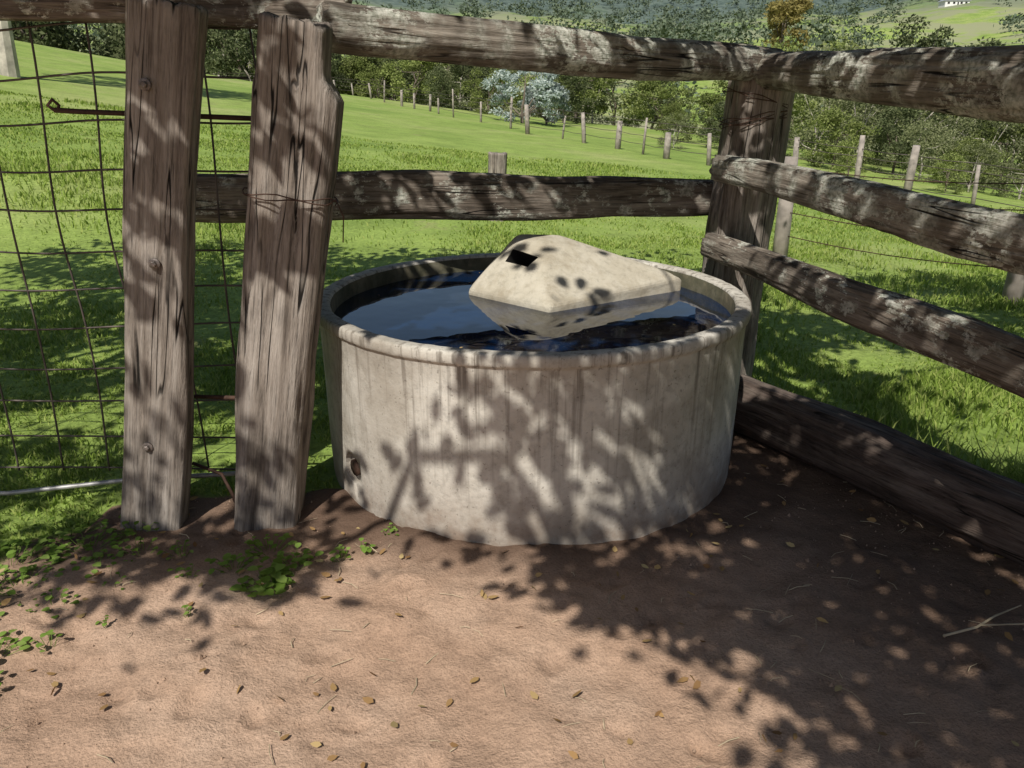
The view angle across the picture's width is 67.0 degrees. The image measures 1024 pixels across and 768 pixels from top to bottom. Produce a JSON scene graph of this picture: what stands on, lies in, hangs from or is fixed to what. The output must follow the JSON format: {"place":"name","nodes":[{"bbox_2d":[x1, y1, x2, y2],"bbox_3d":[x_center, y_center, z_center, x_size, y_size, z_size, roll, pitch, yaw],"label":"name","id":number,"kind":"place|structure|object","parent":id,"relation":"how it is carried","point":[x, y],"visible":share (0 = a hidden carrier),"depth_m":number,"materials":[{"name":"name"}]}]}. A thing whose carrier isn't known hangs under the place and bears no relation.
{"place":"outdoors","nodes":[
{"label":"outdoors","id":0,"kind":"place"},
{"bbox_2d":[0,0,1023,767],"bbox_3d":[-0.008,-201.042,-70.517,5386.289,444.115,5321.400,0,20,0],"label":"ground","id":1,"kind":"structure","parent":0,"point":[192,718],"depth_m":2.67,"materials":[{"name":"soil"}]},
{"bbox_2d":[0,21,20,77],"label":"wooden post","id":2,"kind":"object","parent":1,"relation":"on","point":[9,65],"visible":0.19,"depth_m":25.19,"materials":[{"name":"grey wood"}]},
{"bbox_2d":[11,21,49,45],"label":"acacia tree","id":3,"kind":"object","parent":1,"relation":"on","point":[12,24],"depth_m":76.58,"materials":[{"name":"green plant"}]},
{"bbox_2d":[11,21,108,56],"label":"acacia tree","id":4,"kind":"object","parent":1,"relation":"on","point":[60,36],"visible":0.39,"depth_m":72.10,"materials":[{"name":"green plant"}]},
{"bbox_2d":[91,23,123,53],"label":"gum tree","id":5,"kind":"object","parent":1,"relation":"on","point":[100,45],"visible":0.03,"depth_m":88.91,"materials":[{"name":"green plant"}]},
{"bbox_2d":[97,36,122,57],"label":"gum tree","id":6,"kind":"object","parent":1,"relation":"on","point":[106,54],"visible":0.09,"depth_m":80.27,"materials":[{"name":"green plant"}]},
{"bbox_2d":[91,23,208,73],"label":"acacia tree","id":7,"kind":"object","parent":1,"relation":"on","point":[114,36],"visible":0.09,"depth_m":78.20,"materials":[{"name":"green plant"}]},
{"bbox_2d":[0,511,398,685],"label":"weeds","id":8,"kind":"object","parent":1,"relation":"on","point":[280,580],"visible":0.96,"depth_m":2.84,"materials":[{"name":"green plant"}]},
{"bbox_2d":[205,29,229,72],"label":"gum tree","id":9,"kind":"object","parent":1,"relation":"on","point":[213,50],"visible":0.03,"depth_m":79.30,"materials":[{"name":"green plant"}]},
{"bbox_2d":[206,29,244,74],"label":"gum tree","id":10,"kind":"object","parent":1,"relation":"on","point":[223,51],"visible":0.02,"depth_m":88.35,"materials":[{"name":"green plant"}]},
{"bbox_2d":[205,29,257,77],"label":"acacia tree","id":11,"kind":"object","parent":1,"relation":"on","point":[237,54],"visible":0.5,"depth_m":71.64,"materials":[{"name":"green plant"}]},
{"bbox_2d":[207,28,256,81],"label":"gum tree","id":12,"kind":"object","parent":1,"relation":"on","point":[253,34],"visible":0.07,"depth_m":81.12,"materials":[{"name":"green plant"}]},
{"bbox_2d":[222,46,254,80],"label":"acacia tree","id":13,"kind":"object","parent":1,"relation":"on","point":[242,69],"visible":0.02,"depth_m":82.51,"materials":[{"name":"green plant"}]},
{"bbox_2d":[244,44,337,80],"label":"acacia tree","id":14,"kind":"object","parent":1,"relation":"on","point":[248,71],"visible":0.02,"depth_m":78.13,"materials":[{"name":"green plant"}]},
{"bbox_2d":[331,54,349,93],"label":"acacia tree","id":15,"kind":"object","parent":1,"relation":"on","point":[333,75],"visible":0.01,"depth_m":73.70,"materials":[{"name":"green plant"}]},
{"bbox_2d":[331,53,352,92],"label":"acacia tree","id":16,"kind":"object","parent":1,"relation":"on","point":[334,65],"visible":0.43,"depth_m":71.08,"materials":[{"name":"green plant"}]},
{"bbox_2d":[332,55,375,97],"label":"acacia tree","id":17,"kind":"object","parent":1,"relation":"on","point":[345,68],"visible":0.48,"depth_m":72.06,"materials":[{"name":"green plant"}]},
{"bbox_2d":[333,55,383,97],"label":"acacia tree","id":18,"kind":"object","parent":1,"relation":"on","point":[358,80],"visible":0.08,"depth_m":76.30,"materials":[{"name":"green plant"}]},
{"bbox_2d":[336,55,408,100],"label":"acacia tree","id":19,"kind":"object","parent":1,"relation":"on","point":[363,83],"depth_m":86.54,"materials":[{"name":"green plant"}]},
{"bbox_2d":[347,56,402,98],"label":"acacia tree","id":20,"kind":"object","parent":1,"relation":"on","point":[363,62],"visible":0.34,"depth_m":70.97,"materials":[{"name":"green plant"}]},
{"bbox_2d":[355,60,401,99],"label":"acacia tree","id":21,"kind":"object","parent":1,"relation":"on","point":[364,76],"visible":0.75,"depth_m":68.76,"materials":[{"name":"green plant"}]},
{"bbox_2d":[348,58,431,104],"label":"acacia tree","id":22,"kind":"object","parent":1,"relation":"on","point":[392,92],"visible":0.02,"depth_m":84.29,"materials":[{"name":"green plant"}]},
{"bbox_2d":[366,57,425,97],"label":"acacia tree","id":23,"kind":"object","parent":1,"relation":"on","point":[407,77],"visible":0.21,"depth_m":70.53,"materials":[{"name":"green plant"}]},
{"bbox_2d":[379,59,448,102],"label":"acacia tree","id":24,"kind":"object","parent":1,"relation":"on","point":[400,83],"visible":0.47,"depth_m":66.63,"materials":[{"name":"green plant"}]},
{"bbox_2d":[388,59,444,105],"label":"wattle tree","id":25,"kind":"object","parent":1,"relation":"on","point":[425,99],"visible":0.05,"depth_m":75.16,"materials":[{"name":"green plant"}]},
{"bbox_2d":[403,60,469,107],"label":"acacia tree","id":26,"kind":"object","parent":1,"relation":"on","point":[421,89],"visible":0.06,"depth_m":69.52,"materials":[{"name":"green plant"}]},
{"bbox_2d":[423,66,457,107],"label":"acacia tree","id":27,"kind":"object","parent":1,"relation":"on","point":[441,71],"visible":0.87,"depth_m":63.10,"materials":[{"name":"green plant"}]},
{"bbox_2d":[404,65,482,110],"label":"acacia tree","id":28,"kind":"object","parent":1,"relation":"on","point":[413,81],"visible":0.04,"depth_m":85.42,"materials":[{"name":"green plant"}]},
{"bbox_2d":[428,64,487,109],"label":"wattle tree","id":29,"kind":"object","parent":1,"relation":"on","point":[449,99],"visible":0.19,"depth_m":65.38,"materials":[{"name":"green plant"}]},
{"bbox_2d":[429,63,515,113],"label":"wattle tree","id":30,"kind":"object","parent":1,"relation":"on","point":[491,107],"visible":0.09,"depth_m":74.95,"materials":[{"name":"green plant"}]},
{"bbox_2d":[443,64,512,110],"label":"acacia tree","id":31,"kind":"object","parent":1,"relation":"on","point":[465,70],"visible":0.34,"depth_m":60.70,"materials":[{"name":"green plant"}]},
{"bbox_2d":[459,68,519,114],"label":"acacia tree","id":32,"kind":"object","parent":1,"relation":"on","point":[475,97],"visible":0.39,"depth_m":57.65,"materials":[{"name":"green plant"}]},
{"bbox_2d":[488,151,506,221],"bbox_3d":[-0.199,-2.419,10.180,0.269,1.230,0.217,0,20,0],"label":"wooden stump post","id":33,"kind":"object","parent":1,"relation":"on","point":[497,162],"visible":0.23,"depth_m":9.94,"materials":[{"name":"grey wood"}]},
{"bbox_2d":[474,67,543,116],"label":"acacia tree","id":34,"kind":"object","parent":1,"relation":"on","point":[518,94],"visible":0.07,"depth_m":80.82,"materials":[{"name":"green plant"}]},
{"bbox_2d":[0,464,1019,767],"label":"leaf litter","id":35,"kind":"object","parent":1,"relation":"on","point":[448,702],"visible":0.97,"depth_m":2.47,"materials":[{"name":"brown plant"}]},
{"bbox_2d":[0,0,1023,531],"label":"timber yard fence","id":36,"kind":"object","parent":1,"relation":"on","point":[294,192],"visible":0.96,"depth_m":2.86,"materials":[{"name":"brown wood"}]},
{"bbox_2d":[0,21,255,503],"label":"wire gate","id":37,"kind":"structure","parent":36,"relation":"attached to","point":[97,113],"depth_m":3.06,"materials":[{"name":"metal"}]},
{"bbox_2d":[0,472,1023,767],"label":"straw and twigs","id":38,"kind":"object","parent":1,"relation":"on","point":[662,598],"visible":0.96,"depth_m":2.46,"materials":[{"name":"beige plant"}]},
{"bbox_2d":[1,467,1023,767],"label":"soil clods","id":39,"kind":"object","parent":1,"relation":"on","point":[199,657],"visible":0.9,"depth_m":2.39,"materials":[{"name":"brown soil"}]},
{"bbox_2d":[479,69,565,123],"bbox_3d":[0.724,-16.830,45.107,4.361,3.745,4.937,-13,24,-31],"label":"bluegrey shrub","id":40,"kind":"object","parent":1,"relation":"on","point":[546,92],"visible":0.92,"depth_m":45.11,"materials":[{"name":"teal plant"}]},
{"bbox_2d":[504,70,565,117],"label":"wattle tree","id":41,"kind":"object","parent":1,"relation":"on","point":[515,112],"visible":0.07,"depth_m":64.84,"materials":[{"name":"green plant"}]},
{"bbox_2d":[320,234,751,545],"bbox_3d":[0.090,-0.126,3.678,1.954,1.020,1.957,0,20,0],"label":"round concrete water trough","id":42,"kind":"object","parent":1,"relation":"on","point":[533,389],"visible":0.98,"depth_m":2.97,"materials":[{"name":"concrete"}]},
{"bbox_2d":[50,0,1023,121],"bbox_3d":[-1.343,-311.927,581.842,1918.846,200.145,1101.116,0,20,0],"label":"distant trees","id":43,"kind":"object","parent":1,"relation":"on","point":[662,24],"visible":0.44,"depth_m":475.67,"materials":[{"name":"green plant"}]},
{"bbox_2d":[507,71,581,120],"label":"wattle tree","id":44,"kind":"object","parent":1,"relation":"on","point":[541,111],"visible":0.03,"depth_m":85.81,"materials":[{"name":"green plant"}]},
{"bbox_2d":[517,79,573,124],"bbox_3d":[1.889,-17.108,47.213,3.796,2.974,3.538,13,24,32],"label":"bluegrey shrub","id":45,"kind":"object","parent":1,"relation":"on","point":[562,100],"visible":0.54,"depth_m":46.45,"materials":[{"name":"grey plant"}]},
{"bbox_2d":[538,75,593,123],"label":"acacia tree","id":46,"kind":"object","parent":1,"relation":"on","point":[572,96],"visible":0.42,"depth_m":53.22,"materials":[{"name":"green plant"}]},
{"bbox_2d":[538,75,619,121],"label":"acacia tree","id":47,"kind":"object","parent":1,"relation":"on","point":[603,84],"visible":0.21,"depth_m":57.67,"materials":[{"name":"green plant"}]},
{"bbox_2d":[555,75,610,120],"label":"acacia tree","id":48,"kind":"object","parent":1,"relation":"on","point":[603,102],"visible":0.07,"depth_m":74.28,"materials":[{"name":"green plant"}]},
{"bbox_2d":[560,76,620,124],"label":"wattle tree","id":49,"kind":"object","parent":1,"relation":"on","point":[611,119],"visible":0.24,"depth_m":61.86,"materials":[{"name":"green plant"}]},
{"bbox_2d":[574,78,653,126],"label":"acacia tree","id":50,"kind":"object","parent":1,"relation":"on","point":[627,96],"visible":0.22,"depth_m":71.20,"materials":[{"name":"green plant"}]},
{"bbox_2d":[212,73,1023,207],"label":"paddock fence","id":51,"kind":"object","parent":1,"relation":"on","point":[911,168],"visible":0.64,"depth_m":26.00,"materials":[{"name":"metal"}]},
{"bbox_2d":[619,80,696,130],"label":"acacia tree","id":52,"kind":"object","parent":1,"relation":"on","point":[655,119],"visible":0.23,"depth_m":89.20,"materials":[{"name":"green plant"}]},
{"bbox_2d":[628,80,694,128],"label":"acacia tree","id":53,"kind":"object","parent":1,"relation":"on","point":[658,88],"visible":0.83,"depth_m":61.80,"materials":[{"name":"green plant"}]},
{"bbox_2d":[656,112,691,149],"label":"wattle tree","id":54,"kind":"object","parent":1,"relation":"on","point":[684,119],"visible":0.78,"depth_m":34.29,"materials":[{"name":"green plant"}]},
{"bbox_2d":[654,100,701,141],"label":"acacia tree","id":55,"kind":"object","parent":1,"relation":"on","point":[668,109],"visible":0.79,"depth_m":44.51,"materials":[{"name":"green plant"}]},
{"bbox_2d":[691,80,727,141],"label":"acacia tree","id":56,"kind":"object","parent":1,"relation":"on","point":[706,102],"visible":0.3,"depth_m":45.19,"materials":[{"name":"green plant"}]},
{"bbox_2d":[697,99,724,146],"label":"acacia tree","id":57,"kind":"object","parent":1,"relation":"on","point":[719,108],"visible":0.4,"depth_m":39.70,"materials":[{"name":"green plant"}]},
{"bbox_2d":[696,94,725,140],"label":"acacia tree","id":58,"kind":"object","parent":1,"relation":"on","point":[708,115],"visible":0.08,"depth_m":48.78,"materials":[{"name":"green plant"}]},
{"bbox_2d":[712,122,721,150],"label":"wattle tree","id":59,"kind":"object","parent":1,"relation":"on","point":[717,127],"visible":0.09,"depth_m":32.59,"materials":[{"name":"green plant"}]},
{"bbox_2d":[713,80,813,138],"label":"acacia tree","id":60,"kind":"object","parent":1,"relation":"on","point":[796,112],"visible":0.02,"depth_m":52.52,"materials":[{"name":"green plant"}]},
{"bbox_2d":[725,37,816,114],"bbox_3d":[22.321,-24.595,65.212,8.408,8.501,8.829,-1,20,-4],"label":"acacia tree","id":61,"kind":"object","parent":1,"relation":"on","point":[777,45],"visible":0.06,"depth_m":62.62,"materials":[{"name":"green plant"}]},
{"bbox_2d":[763,0,813,50],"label":"yellow tree","id":62,"kind":"object","parent":1,"relation":"on","point":[778,18],"visible":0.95,"depth_m":269.78,"materials":[{"name":"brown plant"}]},
{"bbox_2d":[787,115,797,149],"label":"wattle tree","id":63,"kind":"object","parent":1,"relation":"on","point":[792,133],"visible":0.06,"depth_m":34.70,"materials":[{"name":"green plant"}]},
{"bbox_2d":[789,95,829,145],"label":"acacia tree","id":64,"kind":"object","parent":1,"relation":"on","point":[806,108],"visible":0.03,"depth_m":60.14,"materials":[{"name":"green plant"}]},
{"bbox_2d":[786,93,872,162],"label":"wattle tree","id":65,"kind":"object","parent":1,"relation":"on","point":[832,102],"visible":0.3,"depth_m":36.00,"materials":[{"name":"green plant"}]},
{"bbox_2d":[795,35,872,143],"bbox_3d":[28.969,-25.046,66.934,9.827,9.564,10.919,18,27,40],"label":"acacia tree","id":66,"kind":"object","parent":1,"relation":"on","point":[836,46],"visible":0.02,"depth_m":64.62,"materials":[{"name":"green plant"}]},
{"bbox_2d":[792,40,877,153],"bbox_3d":[18.491,-16.051,44.061,5.796,6.421,6.157,-13,24,-31],"label":"wattle tree","id":67,"kind":"object","parent":1,"relation":"on","point":[826,49],"visible":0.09,"depth_m":43.48,"materials":[{"name":"green plant"}]},
{"bbox_2d":[804,105,881,168],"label":"acacia tree","id":68,"kind":"object","parent":1,"relation":"on","point":[829,119],"visible":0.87,"depth_m":30.90,"materials":[{"name":"green plant"}]},
{"bbox_2d":[828,139,875,175],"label":"acacia tree","id":69,"kind":"object","parent":1,"relation":"on","point":[845,150],"visible":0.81,"depth_m":27.65,"materials":[{"name":"green plant"}]},
{"bbox_2d":[798,45,907,163],"bbox_3d":[17.468,-14.111,39.400,5.837,5.899,5.757,-12,23,-29],"label":"wattle tree","id":70,"kind":"object","parent":1,"relation":"on","point":[867,145],"visible":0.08,"depth_m":38.90,"materials":[{"name":"green plant"}]},
{"bbox_2d":[822,103,897,167],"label":"wattle tree","id":71,"kind":"object","parent":1,"relation":"on","point":[881,107],"visible":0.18,"depth_m":34.28,"materials":[{"name":"green plant"}]},
{"bbox_2d":[733,374,1023,565],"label":"timber log","id":72,"kind":"object","parent":1,"relation":"on","point":[976,506],"visible":0.94,"depth_m":3.22,"materials":[{"name":"brown wood"}]},
{"bbox_2d":[825,101,945,165],"bbox_3d":[20.849,-15.011,42.327,6.992,6.321,6.401,5,21,13],"label":"wattle tree","id":73,"kind":"object","parent":1,"relation":"on","point":[935,145],"visible":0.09,"depth_m":41.20,"materials":[{"name":"green plant"}]},
{"bbox_2d":[856,106,936,173],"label":"acacia tree","id":74,"kind":"object","parent":1,"relation":"on","point":[893,145],"visible":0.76,"depth_m":32.07,"materials":[{"name":"green plant"}]},
{"bbox_2d":[772,156,1023,305],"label":"barbed wire fence","id":75,"kind":"object","parent":1,"relation":"on","point":[1013,286],"visible":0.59,"depth_m":8.01,"materials":[{"name":"metal"}]},
{"bbox_2d":[861,107,981,171],"bbox_3d":[19.486,-12.658,37.122,5.662,5.137,4.328,-7,21,-18],"label":"wattle tree","id":76,"kind":"object","parent":1,"relation":"on","point":[924,117],"visible":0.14,"depth_m":37.25,"materials":[{"name":"green plant"}]},
{"bbox_2d":[871,107,974,164],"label":"acacia tree","id":77,"kind":"object","parent":1,"relation":"on","point":[939,135],"visible":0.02,"depth_m":47.69,"materials":[{"name":"green plant"}]},
{"bbox_2d":[889,14,957,47],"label":"gum tree","id":78,"kind":"object","parent":1,"relation":"on","point":[928,41],"visible":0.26,"depth_m":68.09,"materials":[{"name":"green plant"}]},
{"bbox_2d":[882,117,966,183],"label":"wattle tree","id":79,"kind":"object","parent":1,"relation":"on","point":[924,143],"visible":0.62,"depth_m":29.27,"materials":[{"name":"green plant"}]},
{"bbox_2d":[892,111,956,152],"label":"acacia tree","id":80,"kind":"object","parent":1,"relation":"on","point":[933,121],"visible":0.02,"depth_m":50.10,"materials":[{"name":"green plant"}]},
{"bbox_2d":[924,150,970,194],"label":"acacia tree","id":81,"kind":"object","parent":1,"relation":"on","point":[950,164],"visible":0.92,"depth_m":25.09,"materials":[{"name":"green plant"}]},
{"bbox_2d":[938,0,970,7],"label":"farmhouse","id":82,"kind":"object","parent":1,"relation":"on","point":[944,3],"visible":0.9,"depth_m":573.11,"materials":[{"name":"grey metal"}]},
{"bbox_2d":[900,112,1011,176],"bbox_3d":[24.106,-14.336,41.758,6.722,6.110,6.735,-2,20,-6],"label":"wattle tree","id":83,"kind":"object","parent":1,"relation":"on","point":[909,151],"visible":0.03,"depth_m":42.74,"materials":[{"name":"green plant"}]},
{"bbox_2d":[927,43,996,143],"bbox_3d":[33.349,-20.284,56.488,7.464,8.729,7.021,4,20,12],"label":"acacia tree","id":84,"kind":"object","parent":1,"relation":"on","point":[972,45],"depth_m":55.60,"materials":[{"name":"green plant"}]},
{"bbox_2d":[945,139,1002,192],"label":"wattle tree","id":85,"kind":"object","parent":1,"relation":"on","point":[995,155],"visible":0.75,"depth_m":26.74,"materials":[{"name":"green plant"}]},
{"bbox_2d":[930,114,1023,188],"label":"wattle tree","id":86,"kind":"object","parent":1,"relation":"on","point":[1006,131],"visible":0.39,"depth_m":30.78,"materials":[{"name":"green plant"}]},
{"bbox_2d":[948,134,1012,187],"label":"acacia tree","id":87,"kind":"object","parent":1,"relation":"on","point":[968,139],"visible":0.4,"depth_m":28.37,"materials":[{"name":"green plant"}]},
{"bbox_2d":[975,36,1005,157],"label":"acacia tree","id":88,"kind":"object","parent":1,"relation":"on","point":[993,43],"depth_m":60.17,"materials":[{"name":"green plant"}]},
{"bbox_2d":[959,119,1023,182],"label":"wattle tree","id":89,"kind":"object","parent":1,"relation":"on","point":[1014,174],"visible":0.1,"depth_m":35.38,"materials":[{"name":"green plant"}]},
{"bbox_2d":[965,120,1023,185],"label":"acacia tree","id":90,"kind":"object","parent":1,"relation":"on","point":[1000,139],"visible":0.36,"depth_m":31.70,"materials":[{"name":"green plant"}]},
{"bbox_2d":[987,133,1023,200],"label":"wattle tree","id":91,"kind":"object","parent":1,"relation":"on","point":[1012,165],"visible":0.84,"depth_m":25.85,"materials":[{"name":"green plant"}]},
{"bbox_2d":[0,90,1023,553],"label":"grass","id":92,"kind":"structure","parent":0,"point":[946,382],"depth_m":6.08,"materials":[{"name":"green plant"}]}
]}

